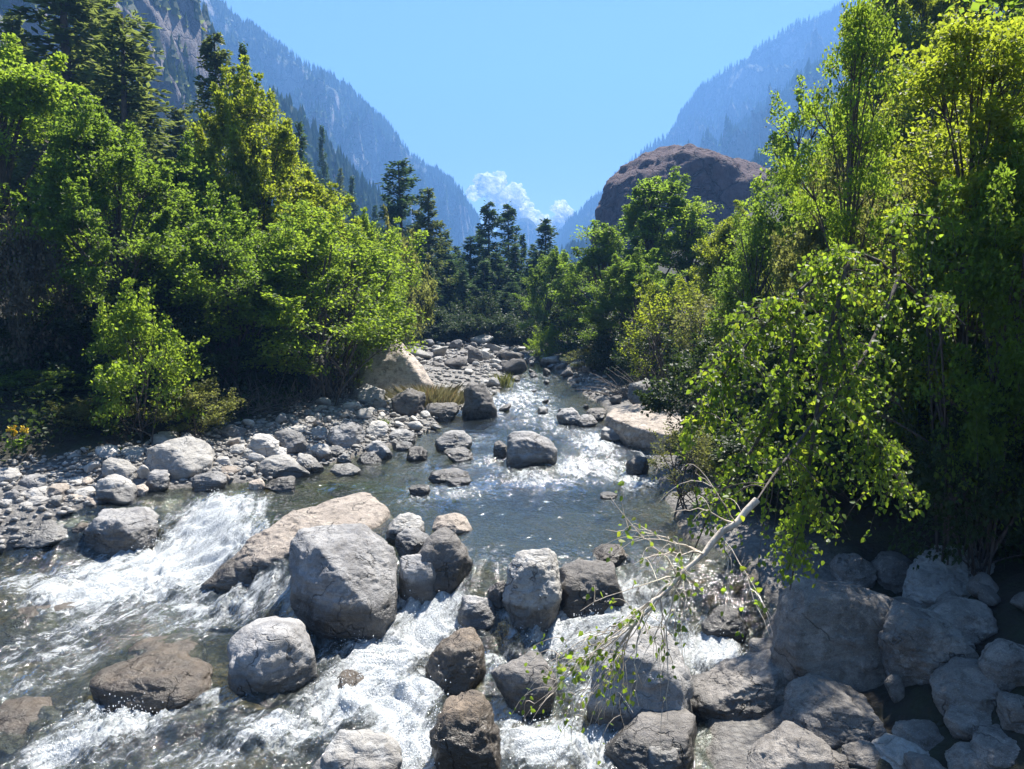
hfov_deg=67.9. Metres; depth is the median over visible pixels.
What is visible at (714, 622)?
rock
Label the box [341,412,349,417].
cobble
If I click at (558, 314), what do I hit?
shrub
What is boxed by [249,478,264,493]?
rock
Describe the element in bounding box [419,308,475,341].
shrub
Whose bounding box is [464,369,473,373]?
cobble
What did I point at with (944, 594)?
rock
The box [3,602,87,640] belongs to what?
rock
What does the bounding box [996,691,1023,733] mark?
rock
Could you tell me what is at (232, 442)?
cobble
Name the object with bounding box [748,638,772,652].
rock
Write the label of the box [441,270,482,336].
conifer tree
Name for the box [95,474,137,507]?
rock
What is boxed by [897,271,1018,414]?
shrub
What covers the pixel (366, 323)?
broadleaf tree
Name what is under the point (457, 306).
shrub
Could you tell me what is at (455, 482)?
rock
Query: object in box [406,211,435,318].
conifer tree
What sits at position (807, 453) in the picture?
birch tree
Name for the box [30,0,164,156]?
conifer tree
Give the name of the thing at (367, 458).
rock
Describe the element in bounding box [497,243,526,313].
conifer tree
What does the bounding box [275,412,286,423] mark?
cobble
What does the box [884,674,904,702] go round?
rock
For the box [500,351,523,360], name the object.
boulder
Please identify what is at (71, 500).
rock
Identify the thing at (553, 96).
sky
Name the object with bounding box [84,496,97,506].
rock
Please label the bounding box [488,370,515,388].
grass tuft
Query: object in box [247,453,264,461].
cobble
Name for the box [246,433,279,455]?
boulder
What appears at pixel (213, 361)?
shrub
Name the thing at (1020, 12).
broadleaf tree
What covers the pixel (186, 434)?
cobble
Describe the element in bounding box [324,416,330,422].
cobble
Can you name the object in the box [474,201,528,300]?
conifer tree
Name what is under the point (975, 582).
rock
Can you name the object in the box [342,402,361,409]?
cobble
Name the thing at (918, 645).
boulder
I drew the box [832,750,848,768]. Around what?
rock
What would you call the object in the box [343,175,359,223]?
conifer tree
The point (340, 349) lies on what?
shrub
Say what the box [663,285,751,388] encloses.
shrub
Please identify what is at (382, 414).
cobble
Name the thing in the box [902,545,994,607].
boulder
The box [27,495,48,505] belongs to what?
rock
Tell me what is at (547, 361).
boulder
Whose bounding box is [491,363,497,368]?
boulder
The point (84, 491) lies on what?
rock
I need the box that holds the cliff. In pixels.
[0,0,225,189]
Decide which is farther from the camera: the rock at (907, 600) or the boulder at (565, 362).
the boulder at (565, 362)
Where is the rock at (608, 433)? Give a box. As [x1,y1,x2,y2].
[600,426,622,444]
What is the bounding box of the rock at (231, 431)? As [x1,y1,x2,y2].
[219,425,245,437]
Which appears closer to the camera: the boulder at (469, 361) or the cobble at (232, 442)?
the cobble at (232, 442)
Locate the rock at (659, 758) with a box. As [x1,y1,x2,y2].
[647,746,681,768]
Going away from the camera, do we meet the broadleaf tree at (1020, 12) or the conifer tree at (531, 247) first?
the broadleaf tree at (1020, 12)
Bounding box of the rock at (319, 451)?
[309,443,331,460]
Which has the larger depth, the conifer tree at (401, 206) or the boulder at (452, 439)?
the conifer tree at (401, 206)
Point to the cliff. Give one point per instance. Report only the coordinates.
(173, 24)
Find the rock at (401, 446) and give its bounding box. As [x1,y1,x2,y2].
[392,441,412,452]
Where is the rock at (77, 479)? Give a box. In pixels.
[65,476,84,485]
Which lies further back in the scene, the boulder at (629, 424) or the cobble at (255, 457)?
the boulder at (629, 424)
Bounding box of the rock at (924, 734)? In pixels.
[891,719,944,750]
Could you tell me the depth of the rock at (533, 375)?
37.59 m
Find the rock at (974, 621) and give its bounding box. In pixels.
[927,596,997,644]
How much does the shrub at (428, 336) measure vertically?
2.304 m
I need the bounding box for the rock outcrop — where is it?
[585,143,783,282]
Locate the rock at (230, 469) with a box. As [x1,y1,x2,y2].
[221,465,239,473]
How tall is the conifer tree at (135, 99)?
14.388 m
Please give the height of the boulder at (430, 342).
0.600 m
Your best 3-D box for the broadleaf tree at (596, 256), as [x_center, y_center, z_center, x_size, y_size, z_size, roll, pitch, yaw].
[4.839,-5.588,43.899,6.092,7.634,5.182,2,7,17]
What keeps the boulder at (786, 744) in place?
on the ground
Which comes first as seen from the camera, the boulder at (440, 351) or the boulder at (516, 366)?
the boulder at (516, 366)
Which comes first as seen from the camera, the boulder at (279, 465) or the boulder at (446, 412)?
the boulder at (279, 465)
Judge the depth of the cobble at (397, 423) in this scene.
23.92 m
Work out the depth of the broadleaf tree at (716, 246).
30.52 m
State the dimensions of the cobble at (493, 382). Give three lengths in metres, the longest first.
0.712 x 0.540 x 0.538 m
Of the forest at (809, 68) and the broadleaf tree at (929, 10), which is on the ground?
the broadleaf tree at (929, 10)
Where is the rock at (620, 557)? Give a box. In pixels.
[590,544,630,567]
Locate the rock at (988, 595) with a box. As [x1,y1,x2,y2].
[978,584,1000,605]
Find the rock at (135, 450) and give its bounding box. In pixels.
[120,445,144,456]
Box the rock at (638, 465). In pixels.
[626,456,648,478]
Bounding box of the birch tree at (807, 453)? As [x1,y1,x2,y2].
[509,199,991,764]
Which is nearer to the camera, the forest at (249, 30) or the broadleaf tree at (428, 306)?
the broadleaf tree at (428, 306)
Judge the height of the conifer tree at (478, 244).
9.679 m
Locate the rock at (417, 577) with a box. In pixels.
[399,554,436,606]
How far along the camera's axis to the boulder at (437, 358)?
40.42 m
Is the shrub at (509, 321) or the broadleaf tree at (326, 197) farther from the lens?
the shrub at (509, 321)
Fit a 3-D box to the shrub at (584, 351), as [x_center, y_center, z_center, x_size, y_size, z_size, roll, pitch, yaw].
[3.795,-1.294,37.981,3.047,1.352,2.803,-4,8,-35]
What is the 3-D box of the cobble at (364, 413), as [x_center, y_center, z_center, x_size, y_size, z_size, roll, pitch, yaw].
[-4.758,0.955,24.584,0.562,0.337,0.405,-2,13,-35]
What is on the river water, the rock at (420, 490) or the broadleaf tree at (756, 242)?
the rock at (420, 490)
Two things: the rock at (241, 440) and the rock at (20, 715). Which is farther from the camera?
the rock at (241, 440)
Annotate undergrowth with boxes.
[0,279,1023,552]
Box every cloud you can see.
[465,171,549,228]
[539,199,572,239]
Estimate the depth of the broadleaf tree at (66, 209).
21.49 m
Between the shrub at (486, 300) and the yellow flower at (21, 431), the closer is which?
the yellow flower at (21, 431)
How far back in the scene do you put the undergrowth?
20.31 m
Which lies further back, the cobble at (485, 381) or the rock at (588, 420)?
the cobble at (485, 381)
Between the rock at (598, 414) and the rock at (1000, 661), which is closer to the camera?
the rock at (1000, 661)
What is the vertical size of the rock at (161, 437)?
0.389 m
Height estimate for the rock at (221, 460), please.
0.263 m
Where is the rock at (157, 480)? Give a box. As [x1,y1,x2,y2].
[145,469,169,492]
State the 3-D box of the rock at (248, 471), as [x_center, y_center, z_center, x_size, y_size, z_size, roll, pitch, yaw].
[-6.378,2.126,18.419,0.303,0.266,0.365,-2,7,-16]
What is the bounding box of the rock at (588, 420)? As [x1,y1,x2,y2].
[577,414,596,428]
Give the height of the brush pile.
1.535 m
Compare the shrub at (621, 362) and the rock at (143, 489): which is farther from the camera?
the shrub at (621, 362)
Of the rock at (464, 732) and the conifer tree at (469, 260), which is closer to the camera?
the rock at (464, 732)
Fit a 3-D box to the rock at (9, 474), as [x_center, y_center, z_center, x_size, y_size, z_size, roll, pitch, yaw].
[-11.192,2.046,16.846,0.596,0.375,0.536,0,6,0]
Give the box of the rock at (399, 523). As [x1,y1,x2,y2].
[386,512,424,545]
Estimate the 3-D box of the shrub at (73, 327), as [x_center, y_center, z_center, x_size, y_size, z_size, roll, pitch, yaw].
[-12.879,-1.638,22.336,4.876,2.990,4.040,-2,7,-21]
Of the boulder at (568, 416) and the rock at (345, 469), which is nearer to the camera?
the rock at (345, 469)
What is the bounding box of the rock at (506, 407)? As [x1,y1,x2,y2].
[499,403,510,411]
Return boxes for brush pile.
[176,368,379,420]
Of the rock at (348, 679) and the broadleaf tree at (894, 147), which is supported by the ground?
the broadleaf tree at (894, 147)
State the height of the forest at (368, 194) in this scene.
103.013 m
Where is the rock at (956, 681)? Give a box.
[929,656,1009,715]
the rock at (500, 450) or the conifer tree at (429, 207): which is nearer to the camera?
the rock at (500, 450)
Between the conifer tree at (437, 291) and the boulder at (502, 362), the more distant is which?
the conifer tree at (437, 291)
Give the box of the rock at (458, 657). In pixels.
[425,627,485,705]
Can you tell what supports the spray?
on the river water
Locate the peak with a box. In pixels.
[490,218,550,272]
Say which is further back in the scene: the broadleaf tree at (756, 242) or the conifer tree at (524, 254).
the conifer tree at (524, 254)
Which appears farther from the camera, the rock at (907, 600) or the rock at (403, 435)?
the rock at (403, 435)
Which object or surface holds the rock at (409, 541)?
on the river water
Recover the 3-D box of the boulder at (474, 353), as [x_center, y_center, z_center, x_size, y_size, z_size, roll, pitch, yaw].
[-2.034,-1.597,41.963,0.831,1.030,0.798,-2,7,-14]
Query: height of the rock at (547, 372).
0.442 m
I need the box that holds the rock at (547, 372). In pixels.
[543,368,550,376]
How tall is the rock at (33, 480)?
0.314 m
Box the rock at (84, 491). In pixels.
[73,486,94,496]
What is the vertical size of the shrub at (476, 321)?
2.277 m
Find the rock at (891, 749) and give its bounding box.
[871,733,929,768]
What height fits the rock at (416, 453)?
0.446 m
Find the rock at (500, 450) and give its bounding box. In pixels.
[493,440,506,461]
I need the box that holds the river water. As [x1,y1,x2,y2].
[0,359,753,768]
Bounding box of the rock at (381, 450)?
[365,440,392,463]
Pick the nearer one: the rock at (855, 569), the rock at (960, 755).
the rock at (960, 755)
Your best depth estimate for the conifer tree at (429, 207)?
58.63 m
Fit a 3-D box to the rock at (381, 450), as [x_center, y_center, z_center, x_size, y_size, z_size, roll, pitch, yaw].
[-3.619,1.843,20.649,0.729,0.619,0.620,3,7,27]
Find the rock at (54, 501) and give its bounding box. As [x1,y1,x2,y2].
[47,495,62,507]
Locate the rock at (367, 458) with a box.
[357,451,381,465]
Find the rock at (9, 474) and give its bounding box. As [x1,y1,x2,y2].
[0,467,21,482]
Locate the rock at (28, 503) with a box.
[19,501,32,508]
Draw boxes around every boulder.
[9,519,78,547]
[83,507,160,561]
[89,648,212,717]
[145,436,213,479]
[198,492,393,619]
[227,616,318,707]
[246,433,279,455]
[256,454,309,479]
[274,429,306,453]
[288,523,397,650]
[312,729,402,768]
[327,421,364,447]
[352,384,385,403]
[355,339,433,393]
[391,388,425,415]
[410,349,430,358]
[417,527,472,604]
[422,339,434,346]
[424,402,458,425]
[428,468,471,486]
[432,361,439,365]
[433,346,447,355]
[433,356,442,360]
[435,430,471,454]
[444,356,466,366]
[449,339,461,349]
[462,381,497,429]
[467,346,482,360]
[467,358,479,363]
[470,334,493,343]
[472,361,480,365]
[480,350,489,360]
[483,344,502,351]
[490,359,500,363]
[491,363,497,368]
[496,350,504,358]
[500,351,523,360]
[500,360,507,365]
[502,358,526,374]
[506,431,557,474]
[527,357,535,361]
[535,347,546,356]
[540,356,559,365]
[556,407,580,429]
[559,558,624,635]
[561,356,575,365]
[566,360,583,369]
[586,623,694,732]
[604,404,688,455]
[604,708,696,768]
[627,379,671,404]
[690,649,789,722]
[744,720,834,768]
[771,576,892,691]
[780,673,886,749]
[878,599,978,686]
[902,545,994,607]
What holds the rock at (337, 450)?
on the ground
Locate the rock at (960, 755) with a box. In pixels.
[944,741,990,768]
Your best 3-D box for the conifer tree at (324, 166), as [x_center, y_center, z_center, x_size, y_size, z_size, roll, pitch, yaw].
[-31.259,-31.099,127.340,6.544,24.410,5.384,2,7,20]
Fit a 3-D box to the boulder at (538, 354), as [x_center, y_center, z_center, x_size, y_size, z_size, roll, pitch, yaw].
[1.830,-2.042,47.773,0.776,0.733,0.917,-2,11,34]
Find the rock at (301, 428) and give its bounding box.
[291,424,306,432]
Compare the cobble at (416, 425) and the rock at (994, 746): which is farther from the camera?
the cobble at (416, 425)
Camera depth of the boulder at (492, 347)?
47.02 m
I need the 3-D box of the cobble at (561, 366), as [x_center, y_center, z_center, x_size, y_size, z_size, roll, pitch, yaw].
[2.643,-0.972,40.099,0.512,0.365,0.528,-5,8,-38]
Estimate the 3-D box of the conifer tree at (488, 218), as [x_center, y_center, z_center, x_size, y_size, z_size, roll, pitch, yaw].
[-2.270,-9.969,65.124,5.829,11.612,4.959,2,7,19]
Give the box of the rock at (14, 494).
[4,489,20,502]
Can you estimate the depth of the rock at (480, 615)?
11.38 m
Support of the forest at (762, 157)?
on the hillside
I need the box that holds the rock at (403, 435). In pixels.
[389,429,416,443]
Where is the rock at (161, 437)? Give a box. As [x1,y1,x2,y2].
[150,431,178,444]
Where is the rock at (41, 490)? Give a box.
[23,486,46,497]
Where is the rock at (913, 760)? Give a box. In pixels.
[903,751,946,768]
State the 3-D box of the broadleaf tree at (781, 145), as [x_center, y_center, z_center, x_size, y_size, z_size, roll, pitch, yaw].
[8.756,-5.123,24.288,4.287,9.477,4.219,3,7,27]
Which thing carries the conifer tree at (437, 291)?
on the ground
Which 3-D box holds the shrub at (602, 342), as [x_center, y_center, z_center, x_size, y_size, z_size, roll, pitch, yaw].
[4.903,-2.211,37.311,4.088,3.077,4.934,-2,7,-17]
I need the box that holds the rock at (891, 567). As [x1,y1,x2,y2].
[870,550,912,595]
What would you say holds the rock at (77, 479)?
on the ground
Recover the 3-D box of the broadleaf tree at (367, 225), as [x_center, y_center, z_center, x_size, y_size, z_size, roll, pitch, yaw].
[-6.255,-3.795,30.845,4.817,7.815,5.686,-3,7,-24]
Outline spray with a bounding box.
[14,489,747,768]
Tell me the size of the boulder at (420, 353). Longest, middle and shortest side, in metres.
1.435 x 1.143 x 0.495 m
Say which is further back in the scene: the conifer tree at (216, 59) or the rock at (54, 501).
the conifer tree at (216, 59)
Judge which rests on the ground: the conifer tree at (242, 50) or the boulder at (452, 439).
the conifer tree at (242, 50)
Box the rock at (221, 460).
[215,456,230,465]
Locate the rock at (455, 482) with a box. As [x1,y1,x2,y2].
[446,477,471,489]
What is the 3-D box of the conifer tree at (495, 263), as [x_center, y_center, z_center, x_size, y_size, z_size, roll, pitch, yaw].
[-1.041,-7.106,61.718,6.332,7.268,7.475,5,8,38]
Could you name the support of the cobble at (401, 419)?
on the ground
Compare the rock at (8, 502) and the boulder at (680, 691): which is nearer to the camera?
the boulder at (680, 691)
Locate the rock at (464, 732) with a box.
[429,689,501,768]
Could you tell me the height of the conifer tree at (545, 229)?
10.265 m
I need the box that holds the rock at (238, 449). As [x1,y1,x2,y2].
[229,444,245,454]
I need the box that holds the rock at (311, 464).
[296,453,323,476]
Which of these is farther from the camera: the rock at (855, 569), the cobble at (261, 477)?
the cobble at (261, 477)
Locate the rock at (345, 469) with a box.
[329,463,360,477]
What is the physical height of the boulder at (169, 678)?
0.560 m
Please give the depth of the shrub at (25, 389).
20.09 m
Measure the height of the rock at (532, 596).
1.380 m
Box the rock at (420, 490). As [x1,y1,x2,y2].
[409,484,430,497]
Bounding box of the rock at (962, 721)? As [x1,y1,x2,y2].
[943,704,991,739]
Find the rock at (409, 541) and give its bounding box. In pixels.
[395,527,428,561]
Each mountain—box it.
[200,0,485,266]
[667,0,872,146]
[701,12,919,160]
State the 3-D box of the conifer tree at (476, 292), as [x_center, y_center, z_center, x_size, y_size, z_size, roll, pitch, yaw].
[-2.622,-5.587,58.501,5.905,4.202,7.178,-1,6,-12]
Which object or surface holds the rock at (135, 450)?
on the ground
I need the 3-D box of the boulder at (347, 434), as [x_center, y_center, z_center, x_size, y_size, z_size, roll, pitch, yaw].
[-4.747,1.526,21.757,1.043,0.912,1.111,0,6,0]
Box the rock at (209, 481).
[191,471,227,496]
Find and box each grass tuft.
[371,383,502,407]
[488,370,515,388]
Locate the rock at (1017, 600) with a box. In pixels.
[1010,592,1023,610]
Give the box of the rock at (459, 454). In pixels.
[443,447,473,465]
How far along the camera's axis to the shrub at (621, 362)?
30.62 m
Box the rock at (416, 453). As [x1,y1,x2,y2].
[407,446,427,463]
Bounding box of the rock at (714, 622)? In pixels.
[701,605,749,645]
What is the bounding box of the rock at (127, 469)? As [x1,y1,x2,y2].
[101,457,137,480]
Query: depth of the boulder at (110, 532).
15.17 m
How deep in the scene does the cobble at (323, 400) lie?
25.97 m
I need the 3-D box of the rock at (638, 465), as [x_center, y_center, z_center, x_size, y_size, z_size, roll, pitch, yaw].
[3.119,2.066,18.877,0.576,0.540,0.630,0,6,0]
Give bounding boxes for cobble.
[82,476,92,484]
[83,461,100,472]
[137,465,149,478]
[179,433,191,437]
[227,438,239,445]
[241,419,254,427]
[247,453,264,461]
[254,475,266,481]
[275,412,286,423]
[304,416,315,422]
[313,421,324,426]
[315,397,330,405]
[315,405,327,411]
[315,413,321,417]
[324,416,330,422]
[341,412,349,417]
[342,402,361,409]
[351,444,360,447]
[356,408,372,418]
[366,407,374,413]
[373,399,386,408]
[378,412,385,417]
[394,416,406,421]
[394,421,404,426]
[407,421,422,430]
[420,411,430,417]
[430,424,441,428]
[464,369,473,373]
[478,379,487,383]
[486,377,499,386]
[556,363,565,368]
[560,368,572,376]
[575,377,582,383]
[582,366,592,372]
[609,395,621,404]
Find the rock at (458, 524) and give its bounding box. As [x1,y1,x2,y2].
[432,513,472,535]
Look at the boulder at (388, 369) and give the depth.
29.44 m
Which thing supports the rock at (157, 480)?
on the ground
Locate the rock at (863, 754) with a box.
[841,740,880,768]
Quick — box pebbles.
[0,343,627,549]
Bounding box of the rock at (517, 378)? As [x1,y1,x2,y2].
[511,375,519,380]
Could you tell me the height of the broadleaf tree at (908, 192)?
6.150 m
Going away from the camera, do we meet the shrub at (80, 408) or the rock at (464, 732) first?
the rock at (464, 732)
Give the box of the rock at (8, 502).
[1,498,13,506]
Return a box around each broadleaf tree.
[0,32,154,313]
[0,88,212,368]
[87,130,250,336]
[134,180,355,392]
[175,54,354,351]
[183,198,429,405]
[232,148,379,360]
[315,191,422,375]
[353,203,438,351]
[512,246,582,341]
[546,220,636,334]
[578,246,688,355]
[611,165,713,328]
[653,196,735,318]
[676,199,779,329]
[703,175,812,360]
[725,75,845,293]
[757,136,915,388]
[772,0,921,480]
[782,85,931,300]
[806,114,1023,574]
[821,118,989,343]
[829,0,967,143]
[844,3,1023,506]
[861,12,990,215]
[906,0,1023,130]
[924,8,1023,124]
[945,0,1022,19]
[951,81,1022,321]
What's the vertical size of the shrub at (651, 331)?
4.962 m
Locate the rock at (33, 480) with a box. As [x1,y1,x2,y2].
[18,474,48,487]
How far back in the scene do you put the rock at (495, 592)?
11.58 m
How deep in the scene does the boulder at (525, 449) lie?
19.75 m
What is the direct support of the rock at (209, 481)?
on the river water
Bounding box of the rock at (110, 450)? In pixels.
[95,444,119,457]
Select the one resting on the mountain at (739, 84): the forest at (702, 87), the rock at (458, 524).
the forest at (702, 87)
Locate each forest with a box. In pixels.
[0,0,225,195]
[203,0,494,266]
[254,85,453,259]
[551,129,684,253]
[552,0,1022,267]
[648,0,852,151]
[687,22,897,158]
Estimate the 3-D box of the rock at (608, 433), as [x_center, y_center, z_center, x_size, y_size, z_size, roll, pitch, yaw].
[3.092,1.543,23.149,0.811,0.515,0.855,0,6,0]
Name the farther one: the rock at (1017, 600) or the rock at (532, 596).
the rock at (532, 596)
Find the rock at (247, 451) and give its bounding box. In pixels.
[243,448,255,458]
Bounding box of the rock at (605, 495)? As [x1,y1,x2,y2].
[600,492,616,499]
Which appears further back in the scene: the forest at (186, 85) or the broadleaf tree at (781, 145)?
the forest at (186, 85)
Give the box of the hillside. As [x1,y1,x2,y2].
[572,0,1022,265]
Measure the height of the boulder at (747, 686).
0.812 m
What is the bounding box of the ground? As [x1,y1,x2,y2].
[0,197,1023,768]
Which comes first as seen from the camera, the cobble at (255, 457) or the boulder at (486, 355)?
the cobble at (255, 457)
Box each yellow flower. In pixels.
[3,426,21,451]
[13,425,28,450]
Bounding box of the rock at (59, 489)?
[47,483,69,495]
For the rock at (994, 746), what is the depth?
7.44 m
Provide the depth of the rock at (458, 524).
14.27 m
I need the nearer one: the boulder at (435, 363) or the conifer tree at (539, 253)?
the boulder at (435, 363)
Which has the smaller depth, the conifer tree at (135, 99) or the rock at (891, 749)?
the rock at (891, 749)
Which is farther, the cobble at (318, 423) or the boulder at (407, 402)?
the boulder at (407, 402)
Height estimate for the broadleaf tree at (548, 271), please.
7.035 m
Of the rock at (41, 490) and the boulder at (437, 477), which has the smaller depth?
the rock at (41, 490)
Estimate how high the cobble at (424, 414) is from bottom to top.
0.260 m
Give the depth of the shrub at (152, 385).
21.02 m
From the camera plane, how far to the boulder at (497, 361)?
41.45 m
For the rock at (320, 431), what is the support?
on the ground
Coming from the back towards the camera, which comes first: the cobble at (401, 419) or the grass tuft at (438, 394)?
the grass tuft at (438, 394)
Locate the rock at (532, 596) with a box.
[502,548,561,642]
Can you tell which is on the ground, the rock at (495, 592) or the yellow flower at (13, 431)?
the yellow flower at (13, 431)
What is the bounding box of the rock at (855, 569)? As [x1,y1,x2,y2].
[829,553,876,588]
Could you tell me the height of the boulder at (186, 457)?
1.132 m
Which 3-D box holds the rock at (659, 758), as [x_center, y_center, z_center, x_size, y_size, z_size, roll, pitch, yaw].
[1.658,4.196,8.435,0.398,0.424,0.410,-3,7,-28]
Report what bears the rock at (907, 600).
on the ground
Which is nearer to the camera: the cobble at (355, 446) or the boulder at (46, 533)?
the boulder at (46, 533)
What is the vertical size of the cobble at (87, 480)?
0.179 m
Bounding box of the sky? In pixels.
[224,0,848,241]
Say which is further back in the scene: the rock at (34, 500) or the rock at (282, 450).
the rock at (282, 450)
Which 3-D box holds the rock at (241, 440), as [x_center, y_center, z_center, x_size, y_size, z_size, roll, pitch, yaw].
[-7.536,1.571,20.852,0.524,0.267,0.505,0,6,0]
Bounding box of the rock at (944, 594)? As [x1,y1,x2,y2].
[934,591,958,603]
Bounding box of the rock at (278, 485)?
[264,476,295,494]
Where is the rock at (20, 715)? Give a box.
[0,696,65,758]
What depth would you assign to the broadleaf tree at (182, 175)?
25.90 m
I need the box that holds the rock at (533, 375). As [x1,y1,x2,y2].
[529,372,537,377]
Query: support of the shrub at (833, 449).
on the ground
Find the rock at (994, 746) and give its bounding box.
[970,724,1020,768]
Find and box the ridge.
[557,136,687,247]
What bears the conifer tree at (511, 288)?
on the ground
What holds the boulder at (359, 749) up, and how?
in the river water
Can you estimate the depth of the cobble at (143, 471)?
17.49 m
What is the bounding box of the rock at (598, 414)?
[586,408,605,422]
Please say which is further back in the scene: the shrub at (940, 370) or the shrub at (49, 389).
the shrub at (49, 389)
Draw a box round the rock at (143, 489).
[136,484,148,498]
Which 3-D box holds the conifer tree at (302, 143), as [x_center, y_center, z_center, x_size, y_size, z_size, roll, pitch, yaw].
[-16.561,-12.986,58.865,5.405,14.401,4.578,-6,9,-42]
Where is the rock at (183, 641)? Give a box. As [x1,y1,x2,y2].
[125,632,206,660]
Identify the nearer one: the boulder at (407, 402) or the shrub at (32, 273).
the shrub at (32, 273)
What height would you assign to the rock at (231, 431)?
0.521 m
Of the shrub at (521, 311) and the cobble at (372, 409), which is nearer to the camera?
the cobble at (372, 409)
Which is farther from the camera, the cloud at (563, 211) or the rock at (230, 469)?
the cloud at (563, 211)
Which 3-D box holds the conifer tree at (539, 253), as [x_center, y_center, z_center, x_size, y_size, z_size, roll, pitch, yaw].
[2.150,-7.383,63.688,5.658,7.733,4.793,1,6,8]
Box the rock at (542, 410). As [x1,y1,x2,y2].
[537,407,547,414]
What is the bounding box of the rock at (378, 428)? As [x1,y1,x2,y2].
[365,420,388,436]
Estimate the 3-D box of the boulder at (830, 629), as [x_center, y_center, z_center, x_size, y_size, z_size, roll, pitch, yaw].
[4.191,3.310,9.727,1.800,1.610,1.393,0,6,0]
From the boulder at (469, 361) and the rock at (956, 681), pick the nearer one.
the rock at (956, 681)
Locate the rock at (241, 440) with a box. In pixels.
[227,436,244,443]
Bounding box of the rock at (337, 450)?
[330,445,344,456]
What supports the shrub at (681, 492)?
on the ground
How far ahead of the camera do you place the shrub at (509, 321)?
52.09 m
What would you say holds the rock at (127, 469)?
on the ground
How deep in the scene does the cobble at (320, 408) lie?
24.98 m
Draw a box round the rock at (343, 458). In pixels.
[336,454,351,463]
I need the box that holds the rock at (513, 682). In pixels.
[491,650,556,725]
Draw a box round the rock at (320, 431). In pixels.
[311,426,328,437]
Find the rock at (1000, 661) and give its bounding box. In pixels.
[977,638,1023,691]
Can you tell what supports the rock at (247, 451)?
on the ground
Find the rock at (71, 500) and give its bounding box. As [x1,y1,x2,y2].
[63,494,82,501]
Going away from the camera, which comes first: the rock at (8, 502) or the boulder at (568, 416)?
the rock at (8, 502)
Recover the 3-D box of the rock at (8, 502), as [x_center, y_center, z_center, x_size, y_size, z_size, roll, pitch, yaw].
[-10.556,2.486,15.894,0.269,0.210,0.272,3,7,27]
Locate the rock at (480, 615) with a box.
[457,595,498,635]
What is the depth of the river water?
11.99 m
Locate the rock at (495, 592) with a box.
[487,581,506,622]
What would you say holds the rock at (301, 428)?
on the ground
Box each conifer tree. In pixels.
[0,0,164,242]
[0,10,65,248]
[17,12,190,290]
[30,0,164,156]
[146,106,202,164]
[181,27,248,207]
[229,41,258,277]
[292,121,325,187]
[314,124,332,190]
[335,168,350,224]
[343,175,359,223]
[369,205,380,249]
[373,158,433,317]
[396,236,442,339]
[400,266,450,340]
[405,187,458,317]
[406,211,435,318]
[434,232,466,300]
[438,260,477,335]
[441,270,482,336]
[447,235,483,313]
[451,246,466,279]
[464,285,502,335]
[465,252,521,300]
[468,229,486,281]
[468,260,520,327]
[472,200,521,289]
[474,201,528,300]
[487,292,527,342]
[495,282,527,338]
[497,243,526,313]
[517,233,529,301]
[518,250,556,307]
[520,260,542,322]
[523,244,539,279]
[523,285,561,337]
[526,218,568,281]
[580,255,600,301]
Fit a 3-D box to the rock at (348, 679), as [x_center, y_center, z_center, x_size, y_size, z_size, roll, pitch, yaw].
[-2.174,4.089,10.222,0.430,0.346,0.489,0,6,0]
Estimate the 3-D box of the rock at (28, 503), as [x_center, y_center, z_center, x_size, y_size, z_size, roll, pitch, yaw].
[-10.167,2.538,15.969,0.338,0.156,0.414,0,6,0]
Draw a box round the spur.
[262,145,391,228]
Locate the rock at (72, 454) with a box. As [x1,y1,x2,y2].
[67,451,80,457]
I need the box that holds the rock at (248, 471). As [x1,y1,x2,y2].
[242,466,254,476]
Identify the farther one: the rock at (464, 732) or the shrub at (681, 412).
the shrub at (681, 412)
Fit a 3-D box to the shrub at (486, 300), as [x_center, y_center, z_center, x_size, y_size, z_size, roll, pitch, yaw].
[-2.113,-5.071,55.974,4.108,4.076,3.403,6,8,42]
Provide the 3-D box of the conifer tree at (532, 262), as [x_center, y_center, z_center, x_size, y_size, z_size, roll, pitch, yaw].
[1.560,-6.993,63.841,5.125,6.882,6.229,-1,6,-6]
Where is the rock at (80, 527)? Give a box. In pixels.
[70,522,88,537]
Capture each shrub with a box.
[0,210,86,373]
[0,278,160,369]
[0,305,97,358]
[0,362,92,394]
[2,383,62,394]
[12,369,94,388]
[33,394,95,404]
[45,395,147,430]
[53,256,255,370]
[70,381,166,397]
[78,277,217,444]
[125,367,247,437]
[158,312,273,388]
[200,310,323,387]
[313,337,373,393]
[352,335,382,371]
[403,324,424,343]
[410,314,450,342]
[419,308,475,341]
[433,293,478,335]
[435,312,509,341]
[455,311,540,344]
[456,288,516,335]
[484,289,537,342]
[515,318,543,346]
[523,323,570,360]
[537,301,592,354]
[556,330,606,355]
[560,345,613,370]
[562,310,646,367]
[567,366,669,397]
[604,323,692,381]
[615,271,719,402]
[633,310,792,453]
[646,421,746,516]
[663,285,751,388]
[664,405,741,476]
[673,412,828,495]
[702,309,893,455]
[736,266,991,442]
[744,419,933,508]
[796,264,993,427]
[823,398,1023,493]
[888,341,1023,575]
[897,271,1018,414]
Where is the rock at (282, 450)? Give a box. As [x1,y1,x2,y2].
[275,447,286,454]
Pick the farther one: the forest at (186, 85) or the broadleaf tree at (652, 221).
the forest at (186, 85)
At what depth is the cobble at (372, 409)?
25.22 m
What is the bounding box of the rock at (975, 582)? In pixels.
[966,572,998,597]
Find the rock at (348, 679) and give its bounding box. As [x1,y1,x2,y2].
[337,669,363,688]
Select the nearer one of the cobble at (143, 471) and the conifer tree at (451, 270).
the cobble at (143, 471)
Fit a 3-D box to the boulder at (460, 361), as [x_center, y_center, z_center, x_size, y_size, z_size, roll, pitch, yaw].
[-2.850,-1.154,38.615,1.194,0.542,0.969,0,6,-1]
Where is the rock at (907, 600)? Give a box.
[892,596,926,608]

